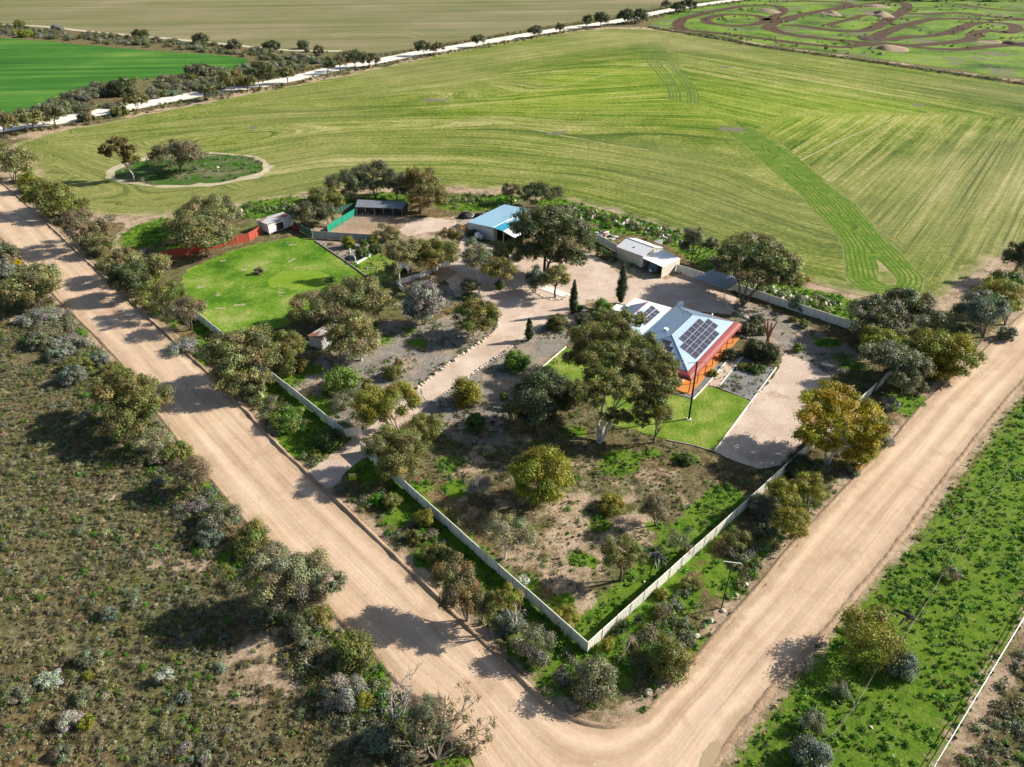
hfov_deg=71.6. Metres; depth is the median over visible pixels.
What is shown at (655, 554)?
fallen branch
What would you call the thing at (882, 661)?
power line
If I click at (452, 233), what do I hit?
eucalyptus tree
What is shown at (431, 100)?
bare patch
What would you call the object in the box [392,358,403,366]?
shrub
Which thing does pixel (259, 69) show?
eucalyptus tree
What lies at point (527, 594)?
metal fence
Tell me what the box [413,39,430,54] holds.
eucalyptus tree
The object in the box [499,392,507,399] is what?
shrub
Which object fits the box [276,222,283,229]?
doorway
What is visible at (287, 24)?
tan field
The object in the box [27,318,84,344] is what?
shrub
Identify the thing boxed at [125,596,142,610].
shrub
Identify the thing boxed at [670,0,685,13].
eucalyptus tree
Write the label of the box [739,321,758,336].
shrub
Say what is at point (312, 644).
shrub
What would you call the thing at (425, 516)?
shrub
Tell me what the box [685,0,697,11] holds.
eucalyptus tree
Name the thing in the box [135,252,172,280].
eucalyptus tree
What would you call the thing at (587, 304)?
garden umbrella
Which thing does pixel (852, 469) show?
shrub
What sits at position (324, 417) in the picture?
metal fence
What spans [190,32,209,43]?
shrub
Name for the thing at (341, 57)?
eucalyptus tree
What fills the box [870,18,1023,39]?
dirt track
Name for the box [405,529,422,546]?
shrub
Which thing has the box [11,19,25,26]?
shrub
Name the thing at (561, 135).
wheel track
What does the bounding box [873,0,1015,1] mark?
wood
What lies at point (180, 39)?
headland track
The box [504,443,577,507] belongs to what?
wattle tree
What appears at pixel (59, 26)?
shrub
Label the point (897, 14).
dirt track
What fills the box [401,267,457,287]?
pen floor
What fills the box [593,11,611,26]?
eucalyptus tree
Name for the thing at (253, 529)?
shrub
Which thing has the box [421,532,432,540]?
shrub
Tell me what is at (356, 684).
shrub
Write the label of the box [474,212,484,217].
scrap heap
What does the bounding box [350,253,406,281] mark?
side lawn
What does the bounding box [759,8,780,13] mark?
dirt mound
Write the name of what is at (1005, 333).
shrub
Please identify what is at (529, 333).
cypress tree
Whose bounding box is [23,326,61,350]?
shrub
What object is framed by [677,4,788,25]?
dirt track
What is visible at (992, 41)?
dirt mound
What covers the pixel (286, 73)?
eucalyptus tree
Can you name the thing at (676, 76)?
tractor line
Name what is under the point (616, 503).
shrub
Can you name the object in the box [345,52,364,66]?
eucalyptus tree
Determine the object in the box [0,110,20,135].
eucalyptus tree
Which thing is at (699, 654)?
road bank
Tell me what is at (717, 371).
lawn edging
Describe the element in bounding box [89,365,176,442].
eucalyptus tree
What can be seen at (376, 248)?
shrub
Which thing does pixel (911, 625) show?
wire fence
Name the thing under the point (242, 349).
eucalyptus tree
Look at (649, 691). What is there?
boulder
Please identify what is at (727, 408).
lawn
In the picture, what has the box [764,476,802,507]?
wattle tree
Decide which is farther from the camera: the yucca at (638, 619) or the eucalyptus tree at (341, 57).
the eucalyptus tree at (341, 57)
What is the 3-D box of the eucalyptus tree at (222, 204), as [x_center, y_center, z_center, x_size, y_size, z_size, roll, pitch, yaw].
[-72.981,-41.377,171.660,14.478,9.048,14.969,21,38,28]
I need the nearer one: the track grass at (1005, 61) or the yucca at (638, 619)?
the yucca at (638, 619)
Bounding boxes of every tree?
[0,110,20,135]
[0,141,39,182]
[0,260,65,307]
[13,108,50,129]
[17,176,92,217]
[36,102,66,125]
[49,207,115,246]
[83,233,118,254]
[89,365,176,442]
[90,246,146,274]
[97,136,142,180]
[104,259,153,296]
[122,91,149,110]
[124,279,191,313]
[128,418,177,454]
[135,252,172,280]
[145,136,206,174]
[159,204,236,256]
[160,294,207,330]
[162,453,212,490]
[171,193,237,222]
[194,322,284,397]
[197,83,219,99]
[214,68,244,93]
[233,542,349,624]
[241,73,256,90]
[242,60,276,88]
[263,328,309,376]
[278,66,296,83]
[284,284,346,325]
[288,200,317,227]
[305,185,346,207]
[311,201,337,223]
[318,274,391,316]
[321,307,384,361]
[322,56,336,73]
[322,167,365,199]
[333,55,347,70]
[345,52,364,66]
[347,379,424,430]
[350,159,392,198]
[360,421,428,481]
[361,50,381,65]
[362,660,423,724]
[372,221,421,283]
[378,168,414,199]
[389,680,498,766]
[397,165,449,213]
[397,411,446,446]
[399,278,447,324]
[405,690,450,743]
[408,237,460,273]
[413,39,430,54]
[428,552,484,621]
[429,42,445,54]
[435,225,464,243]
[451,296,502,335]
[458,236,492,292]
[468,588,496,624]
[470,34,484,46]
[479,235,532,289]
[481,508,537,559]
[492,580,523,633]
[500,181,522,200]
[501,365,579,435]
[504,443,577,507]
[507,203,598,270]
[518,180,564,206]
[522,264,547,291]
[523,317,534,340]
[527,24,542,36]
[541,263,571,297]
[555,22,565,30]
[559,320,623,366]
[562,308,683,443]
[569,279,578,314]
[582,14,593,26]
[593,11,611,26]
[598,531,651,580]
[615,7,635,24]
[615,262,628,303]
[632,8,648,21]
[637,493,670,526]
[647,399,674,442]
[661,0,672,8]
[662,526,695,553]
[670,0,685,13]
[676,225,719,264]
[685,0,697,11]
[704,230,808,305]
[729,231,774,242]
[764,320,777,343]
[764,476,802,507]
[770,505,811,539]
[788,377,893,469]
[790,471,827,507]
[843,286,949,343]
[858,323,909,346]
[858,338,936,394]
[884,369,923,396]
[902,326,988,382]
[946,287,1012,337]
[972,276,1023,324]
[988,269,1023,287]
[998,239,1023,271]
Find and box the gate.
[343,426,361,437]
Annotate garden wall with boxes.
[356,252,373,263]
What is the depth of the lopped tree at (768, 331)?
124.22 m
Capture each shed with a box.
[257,212,292,234]
[468,204,540,241]
[616,238,679,277]
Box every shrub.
[0,240,21,258]
[0,257,15,277]
[0,683,34,705]
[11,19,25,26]
[11,305,75,328]
[15,171,43,193]
[17,29,34,36]
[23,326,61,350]
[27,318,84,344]
[33,668,63,691]
[42,349,62,363]
[47,742,75,765]
[49,23,64,30]
[52,331,91,357]
[55,363,87,387]
[55,709,86,732]
[61,355,94,372]
[73,646,104,669]
[73,686,95,704]
[75,111,95,121]
[75,713,94,731]
[81,670,95,680]
[85,350,110,365]
[98,605,119,622]
[99,360,125,376]
[103,76,137,96]
[108,104,129,116]
[116,623,132,635]
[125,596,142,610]
[130,29,149,36]
[134,272,162,282]
[146,450,163,466]
[153,666,174,683]
[159,439,194,463]
[165,337,197,356]
[174,688,192,703]
[182,63,218,75]
[184,495,209,513]
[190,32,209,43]
[193,525,224,547]
[194,498,245,532]
[197,749,211,766]
[226,38,242,48]
[229,515,273,560]
[253,266,264,274]
[258,539,290,561]
[261,39,281,49]
[268,403,306,434]
[282,612,321,640]
[296,39,309,48]
[296,632,319,658]
[303,602,334,628]
[310,425,347,451]
[312,44,325,55]
[320,364,363,395]
[321,671,368,712]
[328,387,358,410]
[331,626,379,676]
[341,234,354,249]
[355,246,369,257]
[355,689,373,709]
[358,238,368,246]
[360,378,374,389]
[360,722,399,756]
[367,494,385,506]
[368,234,377,242]
[368,243,383,253]
[381,492,403,509]
[382,364,402,380]
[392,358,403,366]
[392,744,419,766]
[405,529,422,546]
[414,509,434,528]
[418,542,450,564]
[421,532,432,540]
[441,506,453,517]
[449,375,484,407]
[456,514,468,526]
[461,291,473,299]
[463,410,487,434]
[463,474,493,496]
[465,229,473,235]
[494,280,505,289]
[494,607,527,636]
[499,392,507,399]
[502,349,531,373]
[509,621,557,670]
[516,572,530,586]
[544,313,569,332]
[551,603,581,625]
[569,650,620,708]
[574,311,592,326]
[576,305,583,312]
[585,244,596,250]
[588,296,613,317]
[594,247,606,255]
[596,492,625,517]
[599,636,614,651]
[603,251,611,259]
[610,255,618,261]
[643,633,697,686]
[650,601,673,619]
[652,587,668,599]
[677,451,695,465]
[678,575,701,590]
[708,369,718,376]
[716,526,752,550]
[721,347,738,360]
[737,362,748,370]
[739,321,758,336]
[743,336,766,358]
[744,492,775,516]
[746,361,766,373]
[747,314,765,325]
[756,325,765,334]
[757,341,781,364]
[780,450,827,476]
[787,272,811,285]
[787,293,808,312]
[787,732,835,766]
[788,316,796,321]
[792,342,802,352]
[796,705,827,735]
[797,318,809,327]
[825,679,851,701]
[832,600,913,676]
[841,463,861,477]
[878,435,895,446]
[880,394,901,410]
[884,650,920,682]
[903,378,930,394]
[940,564,963,583]
[994,326,1020,340]
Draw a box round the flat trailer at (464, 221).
[456,219,469,226]
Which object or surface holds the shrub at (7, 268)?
on the ground at (540, 348)
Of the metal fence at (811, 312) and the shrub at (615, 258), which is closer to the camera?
the metal fence at (811, 312)
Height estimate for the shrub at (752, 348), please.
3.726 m
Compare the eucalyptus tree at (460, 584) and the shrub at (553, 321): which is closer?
the eucalyptus tree at (460, 584)
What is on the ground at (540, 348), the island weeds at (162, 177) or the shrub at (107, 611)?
the shrub at (107, 611)
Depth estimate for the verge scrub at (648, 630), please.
83.78 m
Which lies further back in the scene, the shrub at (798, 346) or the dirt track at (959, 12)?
the dirt track at (959, 12)
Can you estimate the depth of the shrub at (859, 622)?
71.44 m
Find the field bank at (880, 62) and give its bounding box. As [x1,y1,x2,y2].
[651,27,1023,84]
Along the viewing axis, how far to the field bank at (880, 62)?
383.89 m
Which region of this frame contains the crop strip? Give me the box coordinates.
[725,127,924,293]
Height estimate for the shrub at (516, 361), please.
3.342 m
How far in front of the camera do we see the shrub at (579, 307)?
137.05 m
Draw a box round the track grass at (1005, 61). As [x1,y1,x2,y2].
[651,0,1023,77]
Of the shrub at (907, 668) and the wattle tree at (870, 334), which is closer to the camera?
the shrub at (907, 668)
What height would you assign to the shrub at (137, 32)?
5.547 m
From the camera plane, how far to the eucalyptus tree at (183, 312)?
128.23 m
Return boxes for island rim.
[105,152,273,187]
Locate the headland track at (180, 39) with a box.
[1,24,341,51]
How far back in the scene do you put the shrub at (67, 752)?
64.38 m
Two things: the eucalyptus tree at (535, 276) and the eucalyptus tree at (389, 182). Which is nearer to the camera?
the eucalyptus tree at (535, 276)
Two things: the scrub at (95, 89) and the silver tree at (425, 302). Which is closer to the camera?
the silver tree at (425, 302)
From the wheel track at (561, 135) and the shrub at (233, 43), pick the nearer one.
the wheel track at (561, 135)
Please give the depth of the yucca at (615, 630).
75.34 m
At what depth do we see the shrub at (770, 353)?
120.70 m
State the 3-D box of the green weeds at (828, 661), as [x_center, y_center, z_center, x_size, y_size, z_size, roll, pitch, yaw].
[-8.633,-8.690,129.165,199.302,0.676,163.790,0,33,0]
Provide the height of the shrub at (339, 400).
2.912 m
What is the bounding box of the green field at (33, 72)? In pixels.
[0,38,247,113]
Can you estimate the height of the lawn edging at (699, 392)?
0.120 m
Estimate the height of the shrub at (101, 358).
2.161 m
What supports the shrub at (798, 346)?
on the ground at (540, 348)
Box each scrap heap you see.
[458,211,473,218]
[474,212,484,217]
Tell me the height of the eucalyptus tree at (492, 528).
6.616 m
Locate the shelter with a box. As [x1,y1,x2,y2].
[693,269,740,300]
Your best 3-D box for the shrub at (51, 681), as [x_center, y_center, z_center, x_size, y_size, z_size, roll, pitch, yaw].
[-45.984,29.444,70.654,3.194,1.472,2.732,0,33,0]
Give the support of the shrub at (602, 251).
on the ground at (540, 348)
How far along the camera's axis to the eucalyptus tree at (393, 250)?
144.07 m
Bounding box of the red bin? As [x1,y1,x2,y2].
[293,224,298,229]
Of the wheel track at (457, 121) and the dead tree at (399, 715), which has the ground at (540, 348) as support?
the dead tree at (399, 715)
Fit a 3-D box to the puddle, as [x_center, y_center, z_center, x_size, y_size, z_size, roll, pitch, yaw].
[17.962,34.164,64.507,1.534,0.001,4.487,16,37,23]
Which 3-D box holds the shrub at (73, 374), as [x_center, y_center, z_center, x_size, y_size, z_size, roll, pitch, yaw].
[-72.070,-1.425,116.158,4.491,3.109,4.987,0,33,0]
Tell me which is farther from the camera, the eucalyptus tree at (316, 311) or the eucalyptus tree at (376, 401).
the eucalyptus tree at (316, 311)
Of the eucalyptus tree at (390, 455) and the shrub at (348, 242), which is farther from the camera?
the shrub at (348, 242)
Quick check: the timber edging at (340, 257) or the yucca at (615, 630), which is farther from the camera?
the timber edging at (340, 257)
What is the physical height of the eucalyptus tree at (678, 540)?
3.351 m
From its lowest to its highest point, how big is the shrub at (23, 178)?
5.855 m
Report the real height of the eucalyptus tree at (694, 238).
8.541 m
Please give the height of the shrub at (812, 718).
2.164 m
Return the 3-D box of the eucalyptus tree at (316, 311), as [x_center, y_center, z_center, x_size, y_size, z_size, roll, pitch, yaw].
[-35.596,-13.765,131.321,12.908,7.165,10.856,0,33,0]
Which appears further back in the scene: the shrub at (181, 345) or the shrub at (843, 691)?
the shrub at (181, 345)
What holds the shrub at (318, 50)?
on the ground at (540, 348)
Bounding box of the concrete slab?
[540,286,569,296]
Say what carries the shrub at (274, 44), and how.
on the ground at (540, 348)
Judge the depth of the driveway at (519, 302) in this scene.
144.05 m
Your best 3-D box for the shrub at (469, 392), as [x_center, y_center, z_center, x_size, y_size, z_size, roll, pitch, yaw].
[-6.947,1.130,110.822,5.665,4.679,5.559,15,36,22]
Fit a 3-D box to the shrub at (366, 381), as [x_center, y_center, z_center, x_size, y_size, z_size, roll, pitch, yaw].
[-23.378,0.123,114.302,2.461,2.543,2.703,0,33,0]
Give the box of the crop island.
[876,260,896,284]
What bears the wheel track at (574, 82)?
on the crop field at (932, 186)
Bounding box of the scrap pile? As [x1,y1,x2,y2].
[594,230,617,239]
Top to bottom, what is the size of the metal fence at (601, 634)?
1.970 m
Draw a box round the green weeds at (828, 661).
[0,191,1023,766]
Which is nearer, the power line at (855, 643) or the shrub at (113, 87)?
the power line at (855, 643)
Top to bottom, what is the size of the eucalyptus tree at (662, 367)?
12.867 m
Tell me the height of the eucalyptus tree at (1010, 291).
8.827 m
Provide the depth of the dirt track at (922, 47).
423.59 m
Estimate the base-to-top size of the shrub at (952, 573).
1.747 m
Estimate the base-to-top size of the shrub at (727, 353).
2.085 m
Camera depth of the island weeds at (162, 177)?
213.64 m
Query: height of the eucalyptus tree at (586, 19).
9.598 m
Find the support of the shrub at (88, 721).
on the ground at (540, 348)
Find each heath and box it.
[0,264,467,766]
[955,648,1023,766]
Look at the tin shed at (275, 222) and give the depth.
172.37 m
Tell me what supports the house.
on the ground at (540, 348)
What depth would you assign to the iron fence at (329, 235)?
168.01 m
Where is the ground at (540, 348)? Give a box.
[0,0,1023,766]
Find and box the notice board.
[348,473,356,479]
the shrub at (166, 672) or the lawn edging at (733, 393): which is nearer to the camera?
the shrub at (166, 672)
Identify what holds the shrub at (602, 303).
on the ground at (540, 348)
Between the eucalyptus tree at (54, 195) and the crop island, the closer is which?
the crop island
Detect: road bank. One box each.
[0,181,641,728]
[0,236,466,755]
[638,312,1023,719]
[715,378,1023,766]
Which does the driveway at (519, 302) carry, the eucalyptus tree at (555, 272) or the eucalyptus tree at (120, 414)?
the eucalyptus tree at (555, 272)
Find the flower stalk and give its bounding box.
[617,633,636,661]
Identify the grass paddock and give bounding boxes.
[180,236,365,332]
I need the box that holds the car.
[648,262,661,272]
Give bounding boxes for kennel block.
[355,199,407,215]
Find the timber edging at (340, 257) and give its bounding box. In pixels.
[314,240,365,275]
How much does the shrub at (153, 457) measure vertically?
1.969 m
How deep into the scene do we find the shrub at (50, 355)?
121.67 m
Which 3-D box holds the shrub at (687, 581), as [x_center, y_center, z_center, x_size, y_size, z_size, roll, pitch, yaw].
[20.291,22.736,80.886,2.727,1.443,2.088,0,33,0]
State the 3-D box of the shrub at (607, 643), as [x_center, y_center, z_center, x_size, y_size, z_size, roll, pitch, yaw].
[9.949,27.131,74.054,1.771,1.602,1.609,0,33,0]
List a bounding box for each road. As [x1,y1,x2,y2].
[0,0,739,132]
[0,183,1023,766]
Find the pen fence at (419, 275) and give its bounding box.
[396,260,449,284]
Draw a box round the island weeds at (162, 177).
[115,153,262,185]
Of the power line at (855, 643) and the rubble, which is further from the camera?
the rubble
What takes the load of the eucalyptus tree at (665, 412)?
on the ground at (540, 348)
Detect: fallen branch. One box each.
[644,539,669,569]
[886,599,929,627]
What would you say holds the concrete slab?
on the driveway at (519, 302)
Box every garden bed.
[677,361,724,397]
[721,358,772,399]
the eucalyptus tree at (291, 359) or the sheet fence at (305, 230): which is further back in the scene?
the sheet fence at (305, 230)
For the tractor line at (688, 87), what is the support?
on the crop field at (932, 186)
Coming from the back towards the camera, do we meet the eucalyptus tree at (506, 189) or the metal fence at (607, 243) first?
the eucalyptus tree at (506, 189)
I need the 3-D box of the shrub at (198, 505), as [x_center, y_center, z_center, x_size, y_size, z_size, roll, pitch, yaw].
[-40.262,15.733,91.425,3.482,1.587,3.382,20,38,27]
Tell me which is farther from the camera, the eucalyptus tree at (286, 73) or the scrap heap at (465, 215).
the eucalyptus tree at (286, 73)
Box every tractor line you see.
[633,45,670,99]
[635,44,673,99]
[639,44,677,100]
[641,43,681,101]
[647,43,687,102]
[649,42,691,102]
[653,42,695,103]
[655,41,698,104]
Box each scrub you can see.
[0,23,363,72]
[1,0,1023,137]
[14,236,980,753]
[15,61,256,120]
[117,152,262,183]
[704,0,1023,54]
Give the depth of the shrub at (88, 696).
69.10 m
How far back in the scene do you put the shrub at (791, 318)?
134.03 m
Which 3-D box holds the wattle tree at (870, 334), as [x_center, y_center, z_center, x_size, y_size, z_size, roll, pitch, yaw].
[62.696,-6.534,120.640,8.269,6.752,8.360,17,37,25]
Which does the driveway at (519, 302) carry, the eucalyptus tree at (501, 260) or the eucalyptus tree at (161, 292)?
the eucalyptus tree at (501, 260)
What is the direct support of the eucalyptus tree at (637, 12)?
on the ground at (540, 348)
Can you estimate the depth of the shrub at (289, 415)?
105.29 m
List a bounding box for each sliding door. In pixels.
[497,229,502,238]
[626,252,639,265]
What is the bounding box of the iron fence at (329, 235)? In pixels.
[312,231,373,240]
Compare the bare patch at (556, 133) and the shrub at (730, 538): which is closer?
the shrub at (730, 538)
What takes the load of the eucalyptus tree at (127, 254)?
on the ground at (540, 348)
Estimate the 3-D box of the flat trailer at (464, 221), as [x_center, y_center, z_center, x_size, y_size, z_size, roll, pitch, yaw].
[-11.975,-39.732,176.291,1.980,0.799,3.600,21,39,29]
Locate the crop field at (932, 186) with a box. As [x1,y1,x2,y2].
[12,28,1023,299]
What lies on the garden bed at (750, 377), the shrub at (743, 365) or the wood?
the shrub at (743, 365)
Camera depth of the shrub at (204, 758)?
63.89 m
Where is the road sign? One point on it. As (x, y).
(18, 261)
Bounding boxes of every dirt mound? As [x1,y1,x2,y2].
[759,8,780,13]
[822,10,841,15]
[858,36,887,41]
[863,10,894,17]
[865,4,890,7]
[872,44,908,51]
[978,40,1001,42]
[1002,40,1023,46]
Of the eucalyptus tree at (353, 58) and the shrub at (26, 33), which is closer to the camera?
the eucalyptus tree at (353, 58)
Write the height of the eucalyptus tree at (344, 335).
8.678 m
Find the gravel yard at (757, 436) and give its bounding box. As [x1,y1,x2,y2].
[715,353,830,468]
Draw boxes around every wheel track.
[437,121,487,122]
[472,117,647,149]
[497,63,648,96]
[801,115,901,159]
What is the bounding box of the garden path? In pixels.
[708,358,739,386]
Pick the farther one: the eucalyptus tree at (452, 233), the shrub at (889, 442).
the eucalyptus tree at (452, 233)
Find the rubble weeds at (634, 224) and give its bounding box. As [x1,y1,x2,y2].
[226,190,842,313]
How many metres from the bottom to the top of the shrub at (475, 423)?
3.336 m
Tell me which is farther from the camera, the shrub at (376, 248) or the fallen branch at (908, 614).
the shrub at (376, 248)
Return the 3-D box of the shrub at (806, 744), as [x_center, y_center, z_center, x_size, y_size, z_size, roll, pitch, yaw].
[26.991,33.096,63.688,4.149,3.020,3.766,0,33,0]
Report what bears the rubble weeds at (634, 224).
on the ground at (540, 348)
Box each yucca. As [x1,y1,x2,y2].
[611,617,630,633]
[612,624,623,637]
[632,613,643,625]
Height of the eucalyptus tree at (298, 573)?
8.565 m
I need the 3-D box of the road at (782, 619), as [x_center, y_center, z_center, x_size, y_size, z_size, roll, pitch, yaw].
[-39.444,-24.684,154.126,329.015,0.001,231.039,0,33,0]
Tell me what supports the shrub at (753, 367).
on the garden bed at (750, 377)
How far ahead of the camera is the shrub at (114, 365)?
118.28 m
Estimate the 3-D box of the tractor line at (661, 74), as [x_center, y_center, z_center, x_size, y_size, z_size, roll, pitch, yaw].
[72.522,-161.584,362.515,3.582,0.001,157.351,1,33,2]
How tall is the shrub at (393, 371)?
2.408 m
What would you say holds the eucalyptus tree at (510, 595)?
on the ground at (540, 348)
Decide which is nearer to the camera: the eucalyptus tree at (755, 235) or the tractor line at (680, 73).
the eucalyptus tree at (755, 235)
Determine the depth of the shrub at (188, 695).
68.99 m
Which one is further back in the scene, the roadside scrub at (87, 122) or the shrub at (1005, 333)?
the roadside scrub at (87, 122)
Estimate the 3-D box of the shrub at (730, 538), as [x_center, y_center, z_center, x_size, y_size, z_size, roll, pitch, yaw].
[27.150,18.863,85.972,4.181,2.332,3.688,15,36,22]
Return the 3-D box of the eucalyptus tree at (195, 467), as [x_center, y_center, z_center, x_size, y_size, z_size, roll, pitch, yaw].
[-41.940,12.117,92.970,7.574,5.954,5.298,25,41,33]
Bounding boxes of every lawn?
[267,271,330,289]
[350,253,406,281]
[539,348,619,385]
[598,386,750,449]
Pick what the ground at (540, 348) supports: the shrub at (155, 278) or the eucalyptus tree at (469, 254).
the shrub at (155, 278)
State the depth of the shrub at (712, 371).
118.23 m
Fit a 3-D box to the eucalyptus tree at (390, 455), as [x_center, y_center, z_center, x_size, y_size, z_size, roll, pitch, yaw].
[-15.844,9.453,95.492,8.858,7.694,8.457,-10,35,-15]
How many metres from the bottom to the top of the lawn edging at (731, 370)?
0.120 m
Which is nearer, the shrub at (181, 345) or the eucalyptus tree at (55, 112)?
the shrub at (181, 345)
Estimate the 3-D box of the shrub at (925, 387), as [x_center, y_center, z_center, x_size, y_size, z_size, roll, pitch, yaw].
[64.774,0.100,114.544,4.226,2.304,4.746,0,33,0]
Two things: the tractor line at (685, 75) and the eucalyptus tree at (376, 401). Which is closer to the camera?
the eucalyptus tree at (376, 401)
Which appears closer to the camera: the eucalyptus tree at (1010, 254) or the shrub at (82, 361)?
the shrub at (82, 361)
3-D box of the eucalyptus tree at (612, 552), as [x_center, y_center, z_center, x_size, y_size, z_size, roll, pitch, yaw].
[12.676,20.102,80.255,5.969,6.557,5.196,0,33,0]
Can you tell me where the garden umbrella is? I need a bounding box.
[585,301,600,314]
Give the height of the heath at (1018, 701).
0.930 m
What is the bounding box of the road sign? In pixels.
[14,259,22,264]
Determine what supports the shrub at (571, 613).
on the ground at (540, 348)
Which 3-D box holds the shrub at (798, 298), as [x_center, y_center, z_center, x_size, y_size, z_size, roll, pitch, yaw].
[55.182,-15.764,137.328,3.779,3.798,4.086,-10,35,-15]
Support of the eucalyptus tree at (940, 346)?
on the ground at (540, 348)
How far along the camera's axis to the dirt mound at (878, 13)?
551.39 m
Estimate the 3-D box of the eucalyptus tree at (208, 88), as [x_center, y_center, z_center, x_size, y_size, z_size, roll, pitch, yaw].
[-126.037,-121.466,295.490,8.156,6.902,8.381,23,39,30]
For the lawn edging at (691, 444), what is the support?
on the ground at (540, 348)
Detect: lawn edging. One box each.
[532,346,566,374]
[667,439,713,451]
[693,384,707,399]
[707,360,727,383]
[714,367,776,451]
[719,356,742,386]
[719,387,750,399]
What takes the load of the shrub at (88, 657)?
on the ground at (540, 348)
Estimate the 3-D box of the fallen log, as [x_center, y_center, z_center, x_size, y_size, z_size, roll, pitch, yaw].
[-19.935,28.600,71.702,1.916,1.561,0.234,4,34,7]
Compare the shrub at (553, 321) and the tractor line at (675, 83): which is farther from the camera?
the tractor line at (675, 83)
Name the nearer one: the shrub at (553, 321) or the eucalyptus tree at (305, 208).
the shrub at (553, 321)
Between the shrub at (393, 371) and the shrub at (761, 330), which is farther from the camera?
the shrub at (761, 330)
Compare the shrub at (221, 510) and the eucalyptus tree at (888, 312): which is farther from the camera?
the eucalyptus tree at (888, 312)
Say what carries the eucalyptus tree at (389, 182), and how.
on the ground at (540, 348)
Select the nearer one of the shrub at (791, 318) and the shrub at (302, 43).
the shrub at (791, 318)
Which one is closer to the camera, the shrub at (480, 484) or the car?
the shrub at (480, 484)
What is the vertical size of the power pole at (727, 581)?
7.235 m
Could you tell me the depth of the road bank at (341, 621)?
90.66 m
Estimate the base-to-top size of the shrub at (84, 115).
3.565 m
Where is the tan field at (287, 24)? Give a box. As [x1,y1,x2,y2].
[0,0,681,52]
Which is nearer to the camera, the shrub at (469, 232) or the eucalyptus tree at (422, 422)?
the eucalyptus tree at (422, 422)
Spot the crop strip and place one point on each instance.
(865, 242)
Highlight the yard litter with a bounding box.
[219,242,889,646]
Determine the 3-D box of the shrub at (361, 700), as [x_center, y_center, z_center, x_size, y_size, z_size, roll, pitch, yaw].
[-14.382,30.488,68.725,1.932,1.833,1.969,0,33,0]
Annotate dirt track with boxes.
[669,27,1012,50]
[671,19,692,30]
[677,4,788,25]
[762,1,913,45]
[768,1,853,21]
[827,15,866,26]
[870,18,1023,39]
[888,22,1023,45]
[902,12,1023,18]
[956,4,1022,10]
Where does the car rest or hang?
on the ground at (540, 348)
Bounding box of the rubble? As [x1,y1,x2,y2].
[232,199,841,307]
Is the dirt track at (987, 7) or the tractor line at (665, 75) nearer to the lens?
the tractor line at (665, 75)
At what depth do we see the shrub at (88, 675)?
71.03 m
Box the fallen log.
[304,660,321,670]
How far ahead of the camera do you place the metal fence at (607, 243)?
164.41 m
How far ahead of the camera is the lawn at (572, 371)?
120.41 m
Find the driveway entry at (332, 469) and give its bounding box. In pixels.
[308,389,427,488]
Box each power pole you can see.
[686,361,701,419]
[721,561,741,607]
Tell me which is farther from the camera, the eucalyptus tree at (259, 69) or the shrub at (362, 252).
the eucalyptus tree at (259, 69)
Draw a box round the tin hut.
[307,322,336,353]
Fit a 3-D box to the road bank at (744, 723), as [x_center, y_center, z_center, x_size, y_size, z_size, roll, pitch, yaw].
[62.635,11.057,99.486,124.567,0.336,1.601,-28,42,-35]
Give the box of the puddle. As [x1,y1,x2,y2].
[700,739,720,766]
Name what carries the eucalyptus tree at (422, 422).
on the ground at (540, 348)
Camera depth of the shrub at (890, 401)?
110.40 m
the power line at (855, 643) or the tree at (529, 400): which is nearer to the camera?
the power line at (855, 643)
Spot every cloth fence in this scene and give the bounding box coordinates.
[326,203,355,213]
[327,209,354,231]
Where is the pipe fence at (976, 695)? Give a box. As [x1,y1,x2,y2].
[933,617,1023,766]
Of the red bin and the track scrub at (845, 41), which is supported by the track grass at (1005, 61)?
the track scrub at (845, 41)
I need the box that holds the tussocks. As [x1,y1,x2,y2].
[635,394,1023,766]
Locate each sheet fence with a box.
[158,226,262,257]
[293,221,312,236]
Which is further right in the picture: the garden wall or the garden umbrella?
the garden umbrella
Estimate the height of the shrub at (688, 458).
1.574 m
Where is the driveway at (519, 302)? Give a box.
[400,217,736,403]
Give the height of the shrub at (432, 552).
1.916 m
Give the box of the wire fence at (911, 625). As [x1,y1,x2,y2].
[828,460,1012,740]
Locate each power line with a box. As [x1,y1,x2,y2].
[769,513,946,766]
[816,554,955,758]
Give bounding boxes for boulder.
[645,688,652,696]
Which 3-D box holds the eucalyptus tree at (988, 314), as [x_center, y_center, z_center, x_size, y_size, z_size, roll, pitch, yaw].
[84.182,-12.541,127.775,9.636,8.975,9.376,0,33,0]
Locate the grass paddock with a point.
(232, 289)
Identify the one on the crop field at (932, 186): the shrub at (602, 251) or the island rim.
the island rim
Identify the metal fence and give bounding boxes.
[194,311,342,432]
[360,442,587,653]
[587,344,919,652]
[597,234,616,251]
[676,264,907,345]
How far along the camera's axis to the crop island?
151.22 m
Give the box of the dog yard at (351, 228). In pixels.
[330,214,406,235]
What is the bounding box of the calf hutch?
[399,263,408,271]
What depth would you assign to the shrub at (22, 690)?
69.10 m
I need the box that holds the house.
[610,298,741,394]
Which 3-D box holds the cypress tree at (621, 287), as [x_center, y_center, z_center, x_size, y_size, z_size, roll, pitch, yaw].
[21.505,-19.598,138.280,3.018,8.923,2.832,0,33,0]
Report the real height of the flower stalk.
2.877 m
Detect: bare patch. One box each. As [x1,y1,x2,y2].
[416,98,451,101]
[545,131,564,135]
[718,125,746,132]
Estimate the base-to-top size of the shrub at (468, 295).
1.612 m
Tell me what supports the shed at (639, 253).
on the ground at (540, 348)
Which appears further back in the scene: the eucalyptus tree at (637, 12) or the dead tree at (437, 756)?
the eucalyptus tree at (637, 12)

